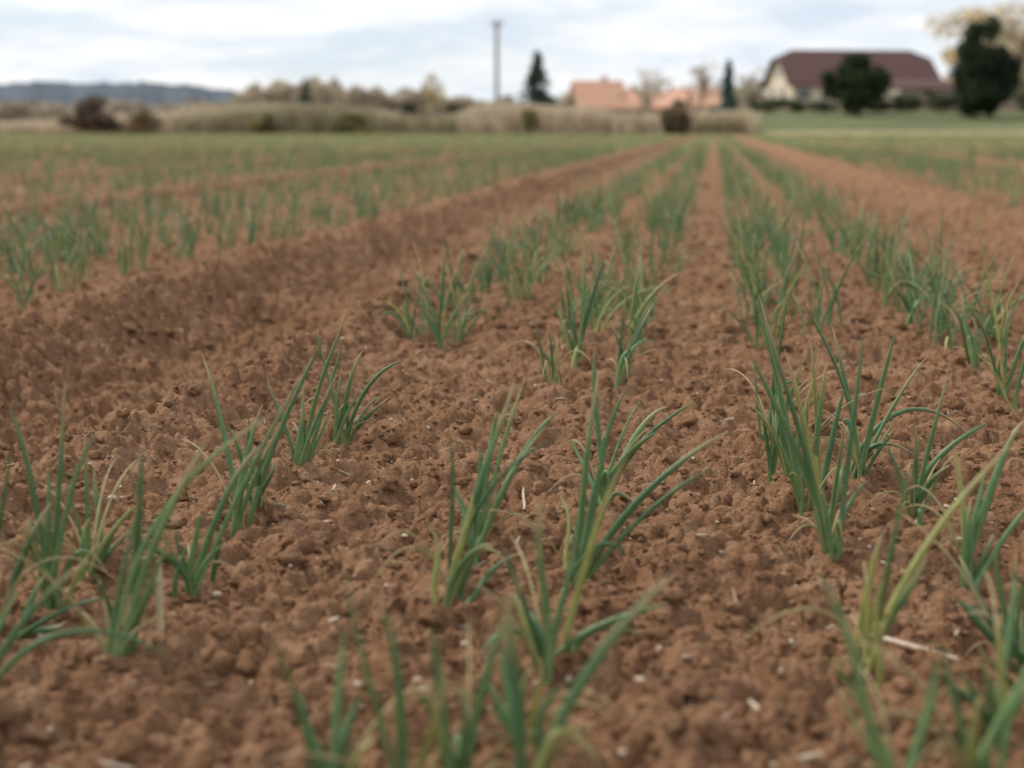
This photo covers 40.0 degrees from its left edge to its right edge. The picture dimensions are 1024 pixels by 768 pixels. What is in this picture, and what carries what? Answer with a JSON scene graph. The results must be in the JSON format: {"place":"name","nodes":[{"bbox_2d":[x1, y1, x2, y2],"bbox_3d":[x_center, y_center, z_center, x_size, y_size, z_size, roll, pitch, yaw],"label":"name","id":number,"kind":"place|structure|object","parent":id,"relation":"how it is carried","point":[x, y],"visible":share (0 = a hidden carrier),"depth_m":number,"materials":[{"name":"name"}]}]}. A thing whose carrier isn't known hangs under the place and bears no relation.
{"place":"outdoors","nodes":[
{"label":"outdoors","id":0,"kind":"place"},
{"bbox_2d":[0,80,238,117],"bbox_3d":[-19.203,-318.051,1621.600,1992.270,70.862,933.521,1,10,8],"label":"forest hill","id":1,"kind":"structure","parent":0,"point":[67,93],"depth_m":1466.99,"materials":[{"name":"blue plant"}]},
{"bbox_2d":[0,111,1023,767],"bbox_3d":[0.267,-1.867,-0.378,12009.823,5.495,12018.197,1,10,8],"label":"ground","id":2,"kind":"structure","parent":0,"point":[280,289],"depth_m":2.01,"materials":[{"name":"soil"}]},
{"bbox_2d":[0,380,106,609],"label":"onion plant","id":3,"kind":"object","parent":2,"relation":"on","point":[54,599],"visible":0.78,"depth_m":1.30,"materials":[{"name":"green plant"}]},
{"bbox_2d":[0,452,123,641],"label":"onion plant","id":4,"kind":"object","parent":2,"relation":"on","point":[34,629],"visible":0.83,"depth_m":1.26,"materials":[{"name":"green plant"}]},
{"bbox_2d":[14,438,145,583],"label":"onion plant","id":5,"kind":"object","parent":2,"relation":"on","point":[102,553],"visible":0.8,"depth_m":1.39,"materials":[{"name":"green plant"}]},
{"bbox_2d":[0,560,175,680],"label":"onion plant","id":6,"kind":"object","parent":2,"relation":"on","point":[15,633],"visible":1,"depth_m":1.06,"materials":[{"name":"green plant"}]},
{"bbox_2d":[57,93,124,134],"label":"bramble bush","id":7,"kind":"object","parent":2,"relation":"on","point":[89,115],"visible":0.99,"depth_m":76.53,"materials":[{"name":"brown plant"}]},
{"bbox_2d":[0,97,226,121],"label":"distant scrub","id":8,"kind":"object","parent":2,"relation":"on","point":[11,110],"visible":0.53,"depth_m":283.63,"materials":[{"name":"beige plant"}]},
{"bbox_2d":[0,409,281,659],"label":"onion plant","id":9,"kind":"object","parent":2,"relation":"on","point":[120,647],"visible":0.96,"depth_m":1.14,"materials":[{"name":"green plant"}]},
{"bbox_2d":[123,107,162,134],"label":"bramble bush","id":10,"kind":"object","parent":2,"relation":"on","point":[147,122],"visible":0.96,"depth_m":79.56,"materials":[{"name":"brown plant"}]},
{"bbox_2d":[156,558,163,631],"bbox_3d":[-0.297,0.181,1.187,0.008,0.069,0.006,1,10,8],"label":"dry stem stub","id":11,"kind":"object","parent":2,"relation":"on","point":[159,606],"visible":0.9,"depth_m":1.19,"materials":[{"name":"plant"}]},
{"bbox_2d":[111,356,312,599],"bbox_3d":[-0.299,0.096,1.343,0.195,0.253,0.121,-5,12,-27],"label":"onion plant","id":12,"kind":"object","parent":2,"relation":"on","point":[189,576],"visible":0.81,"depth_m":1.33,"materials":[{"name":"green plant"}]},
{"bbox_2d":[183,338,323,537],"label":"onion plant","id":13,"kind":"object","parent":2,"relation":"on","point":[255,502],"visible":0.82,"depth_m":1.56,"materials":[{"name":"green plant"}]},
{"bbox_2d":[243,111,280,134],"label":"round shrub","id":14,"kind":"object","parent":2,"relation":"on","point":[262,121],"visible":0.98,"depth_m":80.13,"materials":[{"name":"green plant"}]},
{"bbox_2d":[297,78,314,103],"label":"spruce tree","id":15,"kind":"object","parent":2,"relation":"on","point":[305,94],"visible":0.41,"depth_m":222.60,"materials":[{"name":"green plant"}]},
{"bbox_2d":[267,310,346,467],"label":"onion plant","id":16,"kind":"object","parent":2,"relation":"on","point":[302,443],"visible":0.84,"depth_m":1.80,"materials":[{"name":"green plant"}]},
{"bbox_2d":[299,325,403,445],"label":"onion plant","id":17,"kind":"object","parent":2,"relation":"on","point":[341,419],"visible":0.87,"depth_m":2.00,"materials":[{"name":"green plant"}]},
{"bbox_2d":[249,574,453,767],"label":"onion plant","id":18,"kind":"object","parent":2,"relation":"on","point":[439,726],"visible":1,"depth_m":0.88,"materials":[{"name":"green plant"}]},
{"bbox_2d":[327,111,375,134],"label":"round shrub","id":19,"kind":"object","parent":2,"relation":"on","point":[349,123],"visible":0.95,"depth_m":78.47,"materials":[{"name":"green plant"}]},
{"bbox_2d":[226,76,482,119],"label":"distant scrub","id":20,"kind":"object","parent":2,"relation":"on","point":[333,91],"visible":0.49,"depth_m":254.43,"materials":[{"name":"beige plant"}]},
{"bbox_2d":[268,632,476,767],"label":"onion plant","id":21,"kind":"object","parent":2,"relation":"on","point":[339,739],"visible":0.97,"depth_m":0.89,"materials":[{"name":"green plant"}]},
{"bbox_2d":[0,99,760,135],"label":"dry grass strip","id":22,"kind":"object","parent":2,"relation":"on","point":[500,117],"visible":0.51,"depth_m":82.62,"materials":[{"name":"beige plant"}]},
{"bbox_2d":[378,270,426,339],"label":"onion plant","id":23,"kind":"object","parent":2,"relation":"on","point":[407,321],"visible":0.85,"depth_m":2.97,"materials":[{"name":"green plant"}]},
{"bbox_2d":[401,100,419,117],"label":"round shrub","id":24,"kind":"object","parent":2,"relation":"on","point":[411,109],"visible":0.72,"depth_m":165.69,"materials":[{"name":"green plant"}]},
{"bbox_2d":[421,70,447,116],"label":"birch tree","id":25,"kind":"object","parent":2,"relation":"on","point":[431,97],"visible":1,"depth_m":185.75,"materials":[{"name":"beige plant"}]},
{"bbox_2d":[408,265,474,349],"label":"onion plant","id":26,"kind":"object","parent":2,"relation":"on","point":[439,338],"visible":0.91,"depth_m":2.85,"materials":[{"name":"green plant"}]},
{"bbox_2d":[415,259,495,343],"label":"onion plant","id":27,"kind":"object","parent":2,"relation":"on","point":[462,324],"visible":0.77,"depth_m":2.96,"materials":[{"name":"green plant"}]},
{"bbox_2d":[446,101,467,113],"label":"round shrub","id":28,"kind":"object","parent":2,"relation":"on","point":[454,107],"visible":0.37,"depth_m":156.65,"materials":[{"name":"green plant"}]},
{"bbox_2d":[365,378,553,607],"bbox_3d":[-0.039,0.105,1.256,0.126,0.212,0.147,6,12,29],"label":"onion plant","id":29,"kind":"object","parent":2,"relation":"on","point":[459,571],"visible":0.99,"depth_m":1.26,"materials":[{"name":"green plant"}]},
{"bbox_2d":[411,585,566,767],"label":"onion plant","id":30,"kind":"object","parent":2,"relation":"on","point":[464,753],"visible":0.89,"depth_m":0.93,"materials":[{"name":"green plant"}]},
{"bbox_2d":[365,627,617,749],"bbox_3d":[-0.011,0.216,0.943,0.164,0.115,0.079,0,10,2],"label":"onion plant","id":31,"kind":"object","parent":2,"relation":"on","point":[502,719],"visible":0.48,"depth_m":0.95,"materials":[{"name":"green plant"}]},
{"bbox_2d":[490,20,503,105],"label":"utility pole","id":32,"kind":"object","parent":2,"relation":"on","point":[496,24],"visible":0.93,"depth_m":146.13,"materials":[{"name":"grey concrete"}]},
{"bbox_2d":[439,380,557,564],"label":"onion plant","id":33,"kind":"object","parent":2,"relation":"on","point":[485,531],"visible":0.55,"depth_m":1.45,"materials":[{"name":"green plant"}]},
{"bbox_2d":[0,131,1023,349],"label":"onion rows","id":34,"kind":"object","parent":2,"relation":"on","point":[780,242],"visible":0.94,"depth_m":6.46,"materials":[{"name":"green plant"}]},
{"bbox_2d":[6,220,1017,767],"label":"straw bits","id":35,"kind":"object","parent":2,"relation":"on","point":[620,752],"visible":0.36,"depth_m":1.23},
{"bbox_2d":[9,276,1023,762],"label":"pebbles","id":36,"kind":"object","parent":2,"relation":"on","point":[359,684],"visible":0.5,"depth_m":1.40,"materials":[{"name":"stone"}]},
{"bbox_2d":[521,107,538,134],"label":"young shrub","id":37,"kind":"object","parent":2,"relation":"on","point":[528,115],"visible":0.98,"depth_m":78.48,"materials":[{"name":"green plant"}]},
{"bbox_2d":[518,50,556,105],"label":"spruce tree","id":38,"kind":"object","parent":2,"relation":"on","point":[536,73],"visible":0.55,"depth_m":122.91,"materials":[{"name":"green plant"}]},
{"bbox_2d":[508,307,590,384],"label":"onion plant","id":39,"kind":"object","parent":2,"relation":"on","point":[552,363],"visible":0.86,"depth_m":2.42,"materials":[{"name":"green plant"}]},
{"bbox_2d":[557,99,576,108],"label":"round shrub","id":40,"kind":"object","parent":2,"relation":"on","point":[569,103],"visible":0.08,"depth_m":124.95,"materials":[{"name":"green plant"}]},
{"bbox_2d":[470,457,668,687],"bbox_3d":[0.030,0.148,1.123,0.159,0.198,0.103,8,13,37],"label":"onion plant","id":41,"kind":"object","parent":2,"relation":"on","point":[540,645],"visible":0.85,"depth_m":1.12,"materials":[{"name":"green plant"}]},
{"bbox_2d":[548,248,603,367],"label":"onion plant","id":42,"kind":"object","parent":2,"relation":"on","point":[576,344],"visible":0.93,"depth_m":2.59,"materials":[{"name":"green plant"}]},
{"bbox_2d":[488,572,673,767],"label":"onion plant","id":43,"kind":"object","parent":2,"relation":"on","point":[545,749],"visible":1,"depth_m":0.88,"materials":[{"name":"green plant"}]},
{"bbox_2d":[465,371,727,588],"bbox_3d":[0.082,0.101,1.375,0.216,0.229,0.144,-8,13,-36],"label":"onion plant","id":44,"kind":"object","parent":2,"relation":"on","point":[584,532],"visible":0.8,"depth_m":1.38,"materials":[{"name":"green plant"}]},
{"bbox_2d":[570,89,625,113],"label":"walls","id":45,"kind":"structure","parent":2,"relation":"on","point":[572,97],"depth_m":184.78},
{"bbox_2d":[566,80,630,108],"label":"roof","id":46,"kind":"structure","parent":45,"relation":"on","point":[600,94],"depth_m":184.01,"materials":[{"name":"orange tile"}]},
{"bbox_2d":[548,346,696,506],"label":"onion plant","id":47,"kind":"object","parent":2,"relation":"on","point":[629,452],"visible":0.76,"depth_m":1.58,"materials":[{"name":"green plant"}]},
{"bbox_2d":[479,85,765,111],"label":"distant scrub","id":48,"kind":"object","parent":2,"relation":"on","point":[560,99],"depth_m":256.43,"materials":[{"name":"beige plant"}]},
{"bbox_2d":[599,258,657,388],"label":"onion plant","id":49,"kind":"object","parent":2,"relation":"on","point":[624,363],"visible":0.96,"depth_m":2.45,"materials":[{"name":"green plant"}]},
{"bbox_2d":[617,68,680,115],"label":"bare tree","id":50,"kind":"object","parent":2,"relation":"on","point":[644,98],"visible":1,"depth_m":165.76,"materials":[{"name":"beige plant"}]},
{"bbox_2d":[631,99,688,115],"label":"walls","id":51,"kind":"structure","parent":2,"relation":"on","point":[649,111],"depth_m":193.19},
{"bbox_2d":[652,109,658,114],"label":"door","id":52,"kind":"structure","parent":51,"relation":"attached to","point":[654,111],"depth_m":192.46,"materials":[{"name":"brown wood"}]},
{"bbox_2d":[629,90,693,108],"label":"roof","id":53,"kind":"structure","parent":51,"relation":"on","point":[670,97],"depth_m":193.23,"materials":[{"name":"orange tile"}]},
{"bbox_2d":[659,98,697,135],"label":"round shrub","id":54,"kind":"object","parent":2,"relation":"on","point":[675,119],"visible":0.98,"depth_m":71.85,"materials":[{"name":"brown plant"}]},
{"bbox_2d":[682,55,722,111],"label":"bare tree","id":55,"kind":"object","parent":2,"relation":"on","point":[701,80],"visible":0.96,"depth_m":145.44,"materials":[{"name":"beige plant"}]},
{"bbox_2d":[691,106,720,112],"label":"walls","id":56,"kind":"structure","parent":2,"relation":"on","point":[706,108],"depth_m":206.32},
{"bbox_2d":[674,88,721,105],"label":"roof","id":57,"kind":"structure","parent":56,"relation":"on","point":[712,101],"depth_m":206.86,"materials":[{"name":"orange tile"}]},
{"bbox_2d":[716,59,738,111],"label":"columnar conifer tree","id":58,"kind":"object","parent":2,"relation":"on","point":[728,100],"visible":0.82,"depth_m":100.51,"materials":[{"name":"green plant"}]},
{"bbox_2d":[726,245,766,306],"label":"onion plant","id":59,"kind":"object","parent":2,"relation":"on","point":[753,283],"visible":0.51,"depth_m":3.48,"materials":[{"name":"green plant"}]},
{"bbox_2d":[729,63,765,100],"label":"bare tree","id":60,"kind":"object","parent":2,"relation":"on","point":[750,84],"visible":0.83,"depth_m":154.22,"materials":[{"name":"beige plant"}]},
{"bbox_2d":[748,96,793,112],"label":"garden shrub","id":61,"kind":"object","parent":2,"relation":"on","point":[768,105],"visible":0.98,"depth_m":114.42,"materials":[{"name":"green plant"}]},
{"bbox_2d":[723,305,835,439],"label":"onion plant","id":62,"kind":"object","parent":2,"relation":"on","point":[769,421],"visible":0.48,"depth_m":1.98,"materials":[{"name":"green plant"}]},
{"bbox_2d":[782,99,805,111],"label":"garden shrub","id":63,"kind":"object","parent":2,"relation":"on","point":[796,106],"visible":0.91,"depth_m":115.00,"materials":[{"name":"green plant"}]},
{"bbox_2d":[757,306,855,515],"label":"onion plant","id":64,"kind":"object","parent":2,"relation":"on","point":[804,504],"visible":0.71,"depth_m":1.61,"materials":[{"name":"green plant"}]},
{"bbox_2d":[753,299,865,562],"bbox_3d":[0.318,0.051,1.456,0.150,0.287,0.092,-6,12,-29],"label":"onion plant","id":65,"kind":"object","parent":2,"relation":"on","point":[824,527],"visible":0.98,"depth_m":1.45,"materials":[{"name":"green plant"}]},
{"bbox_2d":[804,100,839,112],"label":"garden shrub","id":66,"kind":"object","parent":2,"relation":"on","point":[823,106],"visible":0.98,"depth_m":112.76,"materials":[{"name":"green plant"}]},
{"bbox_2d":[753,294,895,482],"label":"onion plant","id":67,"kind":"object","parent":2,"relation":"on","point":[773,451],"visible":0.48,"depth_m":1.73,"materials":[{"name":"green plant"}]},
{"bbox_2d":[760,50,941,110],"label":"farmhouse","id":68,"kind":"object","parent":2,"relation":"on","point":[793,74],"visible":0.38,"depth_m":127.42,"materials":[{"name":"red tile"}]},
{"bbox_2d":[797,88,803,99],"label":"window glass","id":69,"kind":"structure","parent":68,"relation":"in","point":[800,91],"depth_m":125.09,"materials":[{"name":"grey glass"}]},
{"bbox_2d":[796,87,811,100],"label":"window frame","id":70,"kind":"structure","parent":68,"relation":"in","point":[796,87],"depth_m":125.15,"materials":[{"name":"white paint"}]},
{"bbox_2d":[804,88,810,99],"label":"window glass","id":71,"kind":"structure","parent":68,"relation":"in","point":[807,95],"depth_m":125.19,"materials":[{"name":"grey glass"}]},
{"bbox_2d":[819,50,892,115],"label":"evergreen tree","id":72,"kind":"object","parent":2,"relation":"on","point":[853,85],"visible":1,"depth_m":105.61,"materials":[{"name":"green plant"}]},
{"bbox_2d":[735,446,1008,691],"bbox_3d":[0.275,0.155,1.129,0.235,0.206,0.092,-6,12,-30],"label":"onion plant","id":73,"kind":"object","parent":2,"relation":"on","point":[869,656],"visible":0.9,"depth_m":1.13,"materials":[{"name":"green plant"}]},
{"bbox_2d":[820,575,937,767],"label":"onion plant","id":74,"kind":"object","parent":2,"relation":"on","point":[875,746],"visible":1,"depth_m":0.87,"materials":[{"name":"green plant"}]},
{"bbox_2d":[742,98,1021,111],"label":"hedge","id":75,"kind":"object","parent":2,"relation":"on","point":[1007,107],"visible":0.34,"depth_m":115.45,"materials":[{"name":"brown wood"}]},
{"bbox_2d":[867,98,898,111],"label":"garden shrub","id":76,"kind":"object","parent":2,"relation":"on","point":[883,105],"visible":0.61,"depth_m":112.51,"materials":[{"name":"green plant"}]},
{"bbox_2d":[802,301,965,480],"bbox_3d":[0.468,0.010,1.772,0.250,0.240,0.106,-2,11,-11],"label":"onion plant","id":77,"kind":"object","parent":2,"relation":"on","point":[861,453],"visible":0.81,"depth_m":1.75,"materials":[{"name":"green plant"}]},
{"bbox_2d":[890,93,924,111],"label":"garden shrub","id":78,"kind":"object","parent":2,"relation":"on","point":[913,103],"visible":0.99,"depth_m":111.15,"materials":[{"name":"green plant"}]},
{"bbox_2d":[886,80,953,110],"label":"garage","id":79,"kind":"structure","parent":2,"relation":"on","point":[908,88],"depth_m":118.77,"materials":[{"name":"beige tile"}]},
{"bbox_2d":[902,91,917,96],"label":"window frame","id":80,"kind":"structure","parent":79,"relation":"in","point":[909,92],"depth_m":118.58,"materials":[{"name":"white paint"}]},
{"bbox_2d":[919,90,929,110],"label":"door","id":81,"kind":"structure","parent":79,"relation":"in","point":[921,91],"depth_m":118.67,"materials":[{"name":"brown wood"}]},
{"bbox_2d":[934,91,948,96],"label":"window frame","id":82,"kind":"structure","parent":79,"relation":"in","point":[941,92],"depth_m":118.67,"materials":[{"name":"white paint"}]},
{"bbox_2d":[882,636,958,659],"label":"straw stalk","id":83,"kind":"object","parent":2,"relation":"on","point":[900,643],"visible":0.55,"depth_m":1.23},
{"bbox_2d":[860,371,986,525],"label":"onion plant","id":84,"kind":"object","parent":2,"relation":"on","point":[917,495],"visible":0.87,"depth_m":1.54,"materials":[{"name":"green plant"}]},
{"bbox_2d":[838,640,1023,767],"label":"onion plant","id":85,"kind":"object","parent":2,"relation":"on","point":[970,754],"visible":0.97,"depth_m":0.88,"materials":[{"name":"green plant"}]},
{"bbox_2d":[920,90,956,111],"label":"garden shrub","id":86,"kind":"object","parent":2,"relation":"on","point":[936,102],"visible":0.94,"depth_m":109.03,"materials":[{"name":"green plant"}]},
{"bbox_2d":[902,251,998,330],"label":"onion plant","id":87,"kind":"object","parent":2,"relation":"on","point":[949,304],"visible":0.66,"depth_m":2.93,"materials":[{"name":"green plant"}]},
{"bbox_2d":[888,506,1023,658],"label":"onion plant","id":88,"kind":"object","parent":2,"relation":"on","point":[987,630],"visible":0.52,"depth_m":1.23,"materials":[{"name":"green plant"}]},
{"bbox_2d":[900,420,1023,590],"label":"onion plant","id":89,"kind":"object","parent":2,"relation":"on","point":[971,529],"visible":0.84,"depth_m":1.38,"materials":[{"name":"green plant"}]},
{"bbox_2d":[935,291,991,370],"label":"onion plant","id":90,"kind":"object","parent":2,"relation":"on","point":[970,345],"visible":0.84,"depth_m":2.57,"materials":[{"name":"green plant"}]},
{"bbox_2d":[919,0,1023,90],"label":"willow tree","id":91,"kind":"object","parent":2,"relation":"on","point":[1012,39],"visible":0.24,"depth_m":136.67,"materials":[{"name":"beige plant"}]},
{"bbox_2d":[935,560,1023,753],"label":"onion plant","id":92,"kind":"object","parent":2,"relation":"on","point":[997,697],"visible":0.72,"depth_m":0.96,"materials":[{"name":"green plant"}]},
{"bbox_2d":[943,14,1023,118],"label":"evergreen tree","id":93,"kind":"object","parent":2,"relation":"on","point":[987,76],"visible":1,"depth_m":98.84,"materials":[{"name":"green plant"}]},
{"bbox_2d":[948,72,1023,110],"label":"distant scrub","id":94,"kind":"object","parent":2,"relation":"on","point":[951,93],"visible":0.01,"depth_m":215.32,"materials":[{"name":"green plant"}]},
{"bbox_2d":[964,577,1023,688],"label":"onion plant","id":95,"kind":"object","parent":2,"relation":"on","point":[1017,651],"visible":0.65,"depth_m":1.07,"materials":[{"name":"green plant"}]},
{"bbox_2d":[972,291,1023,411],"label":"onion plant","id":96,"kind":"object","parent":2,"relation":"on","point":[1003,392],"visible":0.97,"depth_m":2.21,"materials":[{"name":"green plant"}]},
{"bbox_2d":[1013,89,1023,113],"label":"garden shrub","id":97,"kind":"object","parent":2,"relation":"on","point":[1020,96],"visible":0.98,"depth_m":103.79,"materials":[{"name":"green plant"}]},
{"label":"walls","id":98,"kind":"object","parent":2,"relation":"on","visible":0},
{"bbox_2d":[626,89,647,99],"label":"roof","id":99,"kind":"structure","parent":98,"relation":"on","point":[629,92],"depth_m":218.90,"materials":[{"name":"orange tile"}]},
{"bbox_2d":[0,0,1023,103],"label":"sky","id":100,"kind":"structure","parent":0,"point":[392,45],"materials":[{"name":"white"}]}
]}

